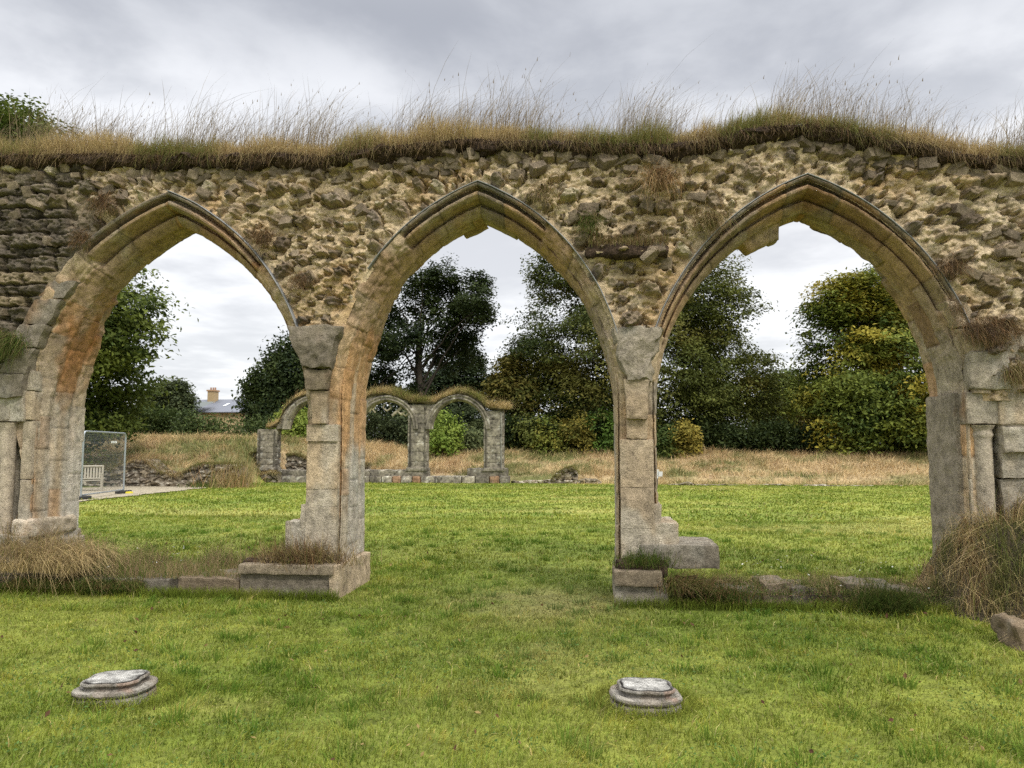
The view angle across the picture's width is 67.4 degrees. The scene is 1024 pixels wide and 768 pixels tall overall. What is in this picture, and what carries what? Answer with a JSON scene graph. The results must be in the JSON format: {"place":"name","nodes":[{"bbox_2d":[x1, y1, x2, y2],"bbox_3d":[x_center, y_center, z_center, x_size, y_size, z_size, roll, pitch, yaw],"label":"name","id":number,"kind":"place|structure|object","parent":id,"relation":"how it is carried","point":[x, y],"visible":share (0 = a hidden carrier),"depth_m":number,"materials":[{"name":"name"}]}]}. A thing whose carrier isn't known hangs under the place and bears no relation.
{"place":"outdoors","nodes":[
{"label":"outdoors","id":0,"kind":"place"},
{"bbox_2d":[79,486,205,500],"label":"gravel path","id":1,"kind":"structure","parent":0,"point":[138,490],"depth_m":29.68,"materials":[{"name":"beige gravel"}]},
{"bbox_2d":[80,465,103,490],"bbox_3d":[-16.557,3.621,29.426,1.580,0.991,0.684,2,-5,-25],"label":"garden bench","id":2,"kind":"object","parent":1,"relation":"on","point":[102,474],"visible":0.38,"depth_m":29.82,"materials":[{"name":"beige wood"}]},
{"bbox_2d":[79,430,132,499],"bbox_3d":[-13.823,2.724,26.096,0.476,2.211,4.134,0,-5,-4],"label":"fence panel","id":3,"kind":"object","parent":1,"relation":"on","point":[117,491],"visible":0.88,"depth_m":25.98,"materials":[{"name":"metal"}]},
{"bbox_2d":[0,482,1023,767],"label":"lawn grass","id":4,"kind":"structure","parent":0,"point":[186,600],"depth_m":6.20,"materials":[{"name":"green plant"}]},
{"bbox_2d":[0,438,1023,767],"bbox_3d":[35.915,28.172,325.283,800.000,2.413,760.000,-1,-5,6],"label":"ground","id":5,"kind":"structure","parent":0,"point":[572,682],"depth_m":6.12,"materials":[{"name":"green plant"}]},
{"bbox_2d":[0,89,198,472],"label":"chestnut tree","id":6,"kind":"object","parent":5,"relation":"on","point":[127,351],"visible":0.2,"depth_m":34.58,"materials":[{"name":"green plant"}]},
{"bbox_2d":[66,567,139,596],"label":"grass tuft","id":7,"kind":"object","parent":5,"relation":"on","point":[103,591],"visible":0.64,"depth_m":8.40,"materials":[{"name":"plant"}]},
{"bbox_2d":[71,669,157,708],"bbox_3d":[-2.575,1.980,4.990,0.482,0.161,0.427,-2,-5,0],"label":"column base","id":8,"kind":"object","parent":5,"relation":"on","point":[115,684],"visible":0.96,"depth_m":4.87,"materials":[{"name":"stone"}]},
{"bbox_2d":[80,456,247,486],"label":"wall","id":9,"kind":"structure","parent":5,"relation":"on","point":[143,471],"depth_m":33.01,"materials":[{"name":"grey stone"}]},
{"bbox_2d":[133,375,204,417],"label":"sycamore tree","id":10,"kind":"object","parent":5,"relation":"on","point":[182,397],"visible":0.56,"depth_m":82.01,"materials":[{"name":"green plant"}]},
{"bbox_2d":[108,402,277,435],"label":"hedge","id":11,"kind":"object","parent":5,"relation":"on","point":[167,421],"visible":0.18,"depth_m":48.12,"materials":[{"name":"green plant"}]},
{"bbox_2d":[178,479,225,487],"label":"grass tuft","id":12,"kind":"object","parent":5,"relation":"on","point":[207,485],"visible":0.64,"depth_m":31.98,"materials":[{"name":"plant"}]},
{"bbox_2d":[193,387,250,434],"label":"house","id":13,"kind":"structure","parent":5,"relation":"on","point":[213,403],"depth_m":91.88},
{"bbox_2d":[187,457,273,488],"bbox_3d":[-11.923,3.556,32.264,3.764,1.728,3.556,3,-6,-28],"label":"grass tuft","id":14,"kind":"object","parent":5,"relation":"on","point":[232,483],"visible":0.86,"depth_m":32.09,"materials":[{"name":"beige plant"}]},
{"bbox_2d":[248,450,256,457],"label":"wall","id":15,"kind":"structure","parent":5,"relation":"on","point":[254,453],"depth_m":38.39,"materials":[{"name":"stone"}]},
{"bbox_2d":[254,469,282,482],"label":"wall","id":16,"kind":"structure","parent":5,"relation":"on","point":[272,475],"depth_m":37.28,"materials":[{"name":"grey stone"}]},
{"bbox_2d":[266,405,307,439],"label":"shrub","id":17,"kind":"object","parent":5,"relation":"on","point":[300,424],"visible":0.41,"depth_m":45.55,"materials":[{"name":"green plant"}]},
{"bbox_2d":[231,325,376,428],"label":"yew tree","id":18,"kind":"object","parent":5,"relation":"on","point":[276,380],"visible":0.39,"depth_m":53.24,"materials":[{"name":"green plant"}]},
{"bbox_2d":[285,451,371,469],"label":"wall","id":19,"kind":"structure","parent":5,"relation":"on","point":[296,461],"depth_m":38.48,"materials":[{"name":"grey stone"}]},
{"bbox_2d":[256,384,515,482],"bbox_3d":[-5.931,2.343,37.380,13.540,5.115,1.892,-1,-5,6],"label":"ruined arcade","id":20,"kind":"object","parent":5,"relation":"on","point":[422,412],"visible":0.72,"depth_m":37.07,"materials":[{"name":"grey stone"}]},
{"bbox_2d":[262,403,510,445],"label":"hedge","id":21,"kind":"object","parent":5,"relation":"on","point":[398,426],"visible":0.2,"depth_m":48.78,"materials":[{"name":"green plant"}]},
{"bbox_2d":[367,347,497,432],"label":"conifer tree","id":22,"kind":"object","parent":5,"relation":"on","point":[470,379],"visible":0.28,"depth_m":60.13,"materials":[{"name":"green plant"}]},
{"bbox_2d":[366,253,501,403],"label":"oak tree","id":23,"kind":"object","parent":5,"relation":"on","point":[455,337],"visible":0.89,"depth_m":51.68,"materials":[{"name":"green plant"}]},
{"bbox_2d":[429,407,468,457],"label":"shrub","id":24,"kind":"object","parent":5,"relation":"on","point":[448,436],"visible":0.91,"depth_m":43.38,"materials":[{"name":"green plant"}]},
{"bbox_2d":[459,418,483,451],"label":"shrub","id":25,"kind":"object","parent":5,"relation":"on","point":[473,436],"visible":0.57,"depth_m":44.27,"materials":[{"name":"green plant"}]},
{"bbox_2d":[0,506,966,610],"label":"sill overgrowth","id":26,"kind":"object","parent":5,"relation":"on","point":[63,558],"visible":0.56,"depth_m":8.57,"materials":[{"name":"brown plant"}]},
{"bbox_2d":[681,577,763,604],"bbox_3d":[2.154,2.085,7.790,0.921,0.286,0.529,-1,-5,6],"label":"grass tuft","id":27,"kind":"object","parent":26,"relation":"on","point":[746,596],"visible":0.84,"depth_m":7.76,"materials":[{"name":"green plant"}]},
{"bbox_2d":[84,430,929,485],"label":"meadow grass","id":28,"kind":"structure","parent":5,"relation":"on","point":[391,448],"depth_m":39.44,"materials":[{"name":"beige plant"}]},
{"bbox_2d":[0,122,1023,605],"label":"ruined arcade","id":29,"kind":"object","parent":5,"relation":"on","point":[360,238],"visible":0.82,"depth_m":8.67,"materials":[{"name":"stone"}]},
{"bbox_2d":[0,320,34,383],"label":"grass tuft","id":30,"kind":"object","parent":29,"relation":"attached to","point":[9,342],"visible":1,"depth_m":9.02,"materials":[{"name":"green plant"}]},
{"bbox_2d":[60,225,96,254],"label":"grass tuft","id":31,"kind":"object","parent":29,"relation":"attached to","point":[79,235],"visible":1,"depth_m":9.09,"materials":[{"name":"brown plant"}]},
{"bbox_2d":[72,190,126,225],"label":"grass tuft","id":32,"kind":"object","parent":29,"relation":"attached to","point":[100,203],"visible":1,"depth_m":9.07,"materials":[{"name":"brown plant"}]},
{"bbox_2d":[237,224,285,257],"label":"grass tuft","id":33,"kind":"object","parent":29,"relation":"attached to","point":[258,237],"visible":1,"depth_m":8.84,"materials":[{"name":"brown plant"}]},
{"bbox_2d":[242,557,333,562],"bbox_3d":[-2.488,2.023,8.588,1.051,0.180,0.262,-1,-5,6],"label":"soil patch","id":34,"kind":"object","parent":29,"relation":"on","point":[249,559],"visible":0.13,"depth_m":8.54,"materials":[{"name":"brown soil"}]},
{"bbox_2d":[273,268,323,299],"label":"grass tuft","id":35,"kind":"object","parent":29,"relation":"attached to","point":[298,281],"visible":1,"depth_m":8.76,"materials":[{"name":"brown plant"}]},
{"bbox_2d":[225,514,382,571],"bbox_3d":[-2.335,1.727,8.396,1.832,0.733,1.162,-1,-5,6],"label":"grass tuft","id":36,"kind":"object","parent":29,"relation":"attached to","point":[296,555],"visible":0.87,"depth_m":8.44,"materials":[{"name":"brown plant"}]},
{"bbox_2d":[0,35,1023,175],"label":"wall top grass","id":37,"kind":"structure","parent":29,"relation":"on","point":[54,144],"depth_m":8.79,"materials":[{"name":"beige plant"}]},
{"bbox_2d":[519,178,562,213],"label":"grass tuft","id":38,"kind":"object","parent":29,"relation":"attached to","point":[543,192],"visible":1,"depth_m":8.51,"materials":[{"name":"plant"}]},
{"bbox_2d":[569,207,610,241],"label":"grass tuft","id":39,"kind":"object","parent":29,"relation":"attached to","point":[587,222],"visible":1,"depth_m":8.44,"materials":[{"name":"green plant"}]},
{"bbox_2d":[584,229,670,259],"bbox_3d":[1.301,-1.540,8.399,1.071,0.348,0.408,-1,-5,6],"label":"grass tuft","id":40,"kind":"object","parent":29,"relation":"attached to","point":[636,247],"visible":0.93,"depth_m":8.37,"materials":[{"name":"plant"}]},
{"bbox_2d":[615,558,667,577],"bbox_3d":[1.376,1.954,8.160,0.554,0.206,0.259,-1,-5,6],"label":"soil patch","id":41,"kind":"object","parent":29,"relation":"on","point":[662,569],"visible":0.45,"depth_m":8.05,"materials":[{"name":"brown soil"}]},
{"bbox_2d":[605,543,684,570],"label":"grass tuft","id":42,"kind":"object","parent":29,"relation":"attached to","point":[643,558],"visible":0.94,"depth_m":8.04,"materials":[{"name":"green plant"}]},
{"bbox_2d":[630,154,697,229],"bbox_3d":[1.622,-2.083,8.313,0.929,0.908,0.768,1,-5,-12],"label":"grass tuft","id":43,"kind":"object","parent":29,"relation":"attached to","point":[662,175],"visible":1,"depth_m":8.34,"materials":[{"name":"brown plant"}]},
{"bbox_2d":[673,193,746,245],"bbox_3d":[2.096,-1.721,8.264,0.966,0.644,0.472,-2,-5,18],"label":"grass tuft","id":44,"kind":"object","parent":29,"relation":"attached to","point":[710,216],"visible":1,"depth_m":8.27,"materials":[{"name":"brown plant"}]},
{"bbox_2d":[929,251,985,288],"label":"grass tuft","id":45,"kind":"object","parent":29,"relation":"attached to","point":[950,267],"visible":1,"depth_m":7.97,"materials":[{"name":"brown plant"}]},
{"bbox_2d":[942,293,977,321],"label":"grass tuft","id":46,"kind":"object","parent":29,"relation":"attached to","point":[957,309],"visible":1,"depth_m":7.95,"materials":[{"name":"brown plant"}]},
{"bbox_2d":[946,309,1023,358],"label":"grass tuft","id":47,"kind":"object","parent":29,"relation":"attached to","point":[989,330],"visible":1,"depth_m":7.85,"materials":[{"name":"brown plant"}]},
{"bbox_2d":[997,358,1023,398],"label":"grass tuft","id":48,"kind":"object","parent":29,"relation":"attached to","point":[1018,376],"visible":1,"depth_m":7.80,"materials":[{"name":"plant"}]},
{"bbox_2d":[480,351,549,419],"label":"lime tree","id":49,"kind":"object","parent":5,"relation":"on","point":[504,382],"visible":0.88,"depth_m":48.07,"materials":[{"name":"green plant"}]},
{"bbox_2d":[505,411,544,452],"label":"shrub","id":50,"kind":"object","parent":5,"relation":"on","point":[523,431],"visible":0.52,"depth_m":44.69,"materials":[{"name":"green plant"}]},
{"bbox_2d":[522,414,569,453],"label":"shrub","id":51,"kind":"object","parent":5,"relation":"on","point":[550,443],"visible":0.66,"depth_m":44.48,"materials":[{"name":"green plant"}]},
{"bbox_2d":[511,478,601,483],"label":"wall","id":52,"kind":"structure","parent":5,"relation":"on","point":[587,480],"depth_m":36.12,"materials":[{"name":"grey stone"}]},
{"bbox_2d":[550,465,577,481],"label":"wall","id":53,"kind":"structure","parent":5,"relation":"on","point":[568,473],"depth_m":36.20,"materials":[{"name":"grey stone"}]},
{"bbox_2d":[552,410,599,454],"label":"shrub","id":54,"kind":"object","parent":5,"relation":"on","point":[575,436],"visible":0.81,"depth_m":44.18,"materials":[{"name":"green plant"}]},
{"bbox_2d":[582,406,613,453],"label":"shrub","id":55,"kind":"object","parent":5,"relation":"on","point":[607,442],"visible":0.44,"depth_m":44.07,"materials":[{"name":"green plant"}]},
{"bbox_2d":[480,249,795,449],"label":"lime tree","id":56,"kind":"object","parent":5,"relation":"on","point":[714,392],"visible":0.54,"depth_m":47.26,"materials":[{"name":"green plant"}]},
{"bbox_2d":[609,677,682,715],"bbox_3d":[0.839,1.967,4.830,0.451,0.160,0.397,1,-5,1],"label":"column base","id":57,"kind":"object","parent":5,"relation":"on","point":[637,692],"visible":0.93,"depth_m":4.71,"materials":[{"name":"stone"}]},
{"bbox_2d":[657,469,662,485],"bbox_3d":[6.410,4.117,33.703,0.401,0.727,0.080,-1,-5,6],"label":"notice sign","id":58,"kind":"object","parent":5,"relation":"on","point":[659,473],"visible":0.55,"depth_m":33.67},
{"bbox_2d":[504,407,831,453],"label":"hedge","id":59,"kind":"object","parent":5,"relation":"on","point":[780,436],"visible":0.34,"depth_m":44.16,"materials":[{"name":"green plant"}]},
{"bbox_2d":[656,423,683,458],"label":"shrub","id":60,"kind":"object","parent":5,"relation":"on","point":[664,449],"visible":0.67,"depth_m":41.96,"materials":[{"name":"green plant"}]},
{"bbox_2d":[663,417,703,458],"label":"shrub","id":61,"kind":"object","parent":5,"relation":"on","point":[689,440],"visible":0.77,"depth_m":42.07,"materials":[{"name":"yellow plant"}]},
{"bbox_2d":[649,561,757,601],"bbox_3d":[1.895,1.989,7.772,1.215,0.508,0.838,-1,-5,6],"label":"grass tuft","id":62,"kind":"object","parent":5,"relation":"on","point":[681,584],"visible":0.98,"depth_m":7.85,"materials":[{"name":"green plant"}]},
{"bbox_2d":[746,367,808,427],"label":"tree","id":63,"kind":"object","parent":5,"relation":"on","point":[788,412],"visible":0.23,"depth_m":61.05,"materials":[{"name":"green plant"}]},
{"bbox_2d":[668,482,904,485],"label":"wall","id":64,"kind":"structure","parent":5,"relation":"on","point":[687,483],"depth_m":34.30,"materials":[{"name":"grey stone"}]},
{"bbox_2d":[793,384,816,433],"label":"tree","id":65,"kind":"object","parent":5,"relation":"on","point":[803,422],"visible":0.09,"depth_m":67.25,"materials":[{"name":"green plant"}]},
{"bbox_2d":[775,266,929,455],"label":"chestnut tree","id":66,"kind":"object","parent":5,"relation":"on","point":[875,400],"visible":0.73,"depth_m":43.20,"materials":[{"name":"green plant"}]},
{"bbox_2d":[852,263,881,279],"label":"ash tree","id":67,"kind":"object","parent":5,"relation":"on","point":[866,269],"visible":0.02,"depth_m":50.98,"materials":[{"name":"green plant"}]},
{"bbox_2d":[831,569,947,619],"bbox_3d":[3.652,2.016,7.408,0.976,0.534,0.992,-5,-7,44],"label":"grass tuft","id":68,"kind":"object","parent":5,"relation":"on","point":[880,601],"visible":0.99,"depth_m":7.41,"materials":[{"name":"green plant"}]},
{"bbox_2d":[867,482,1023,651],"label":"dry grass clump","id":69,"kind":"object","parent":5,"relation":"on","point":[980,565],"visible":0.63,"depth_m":7.47,"materials":[{"name":"plant"}]},
{"bbox_2d":[0,0,1023,447],"label":"sky","id":70,"kind":"structure","parent":0,"point":[969,48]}
]}

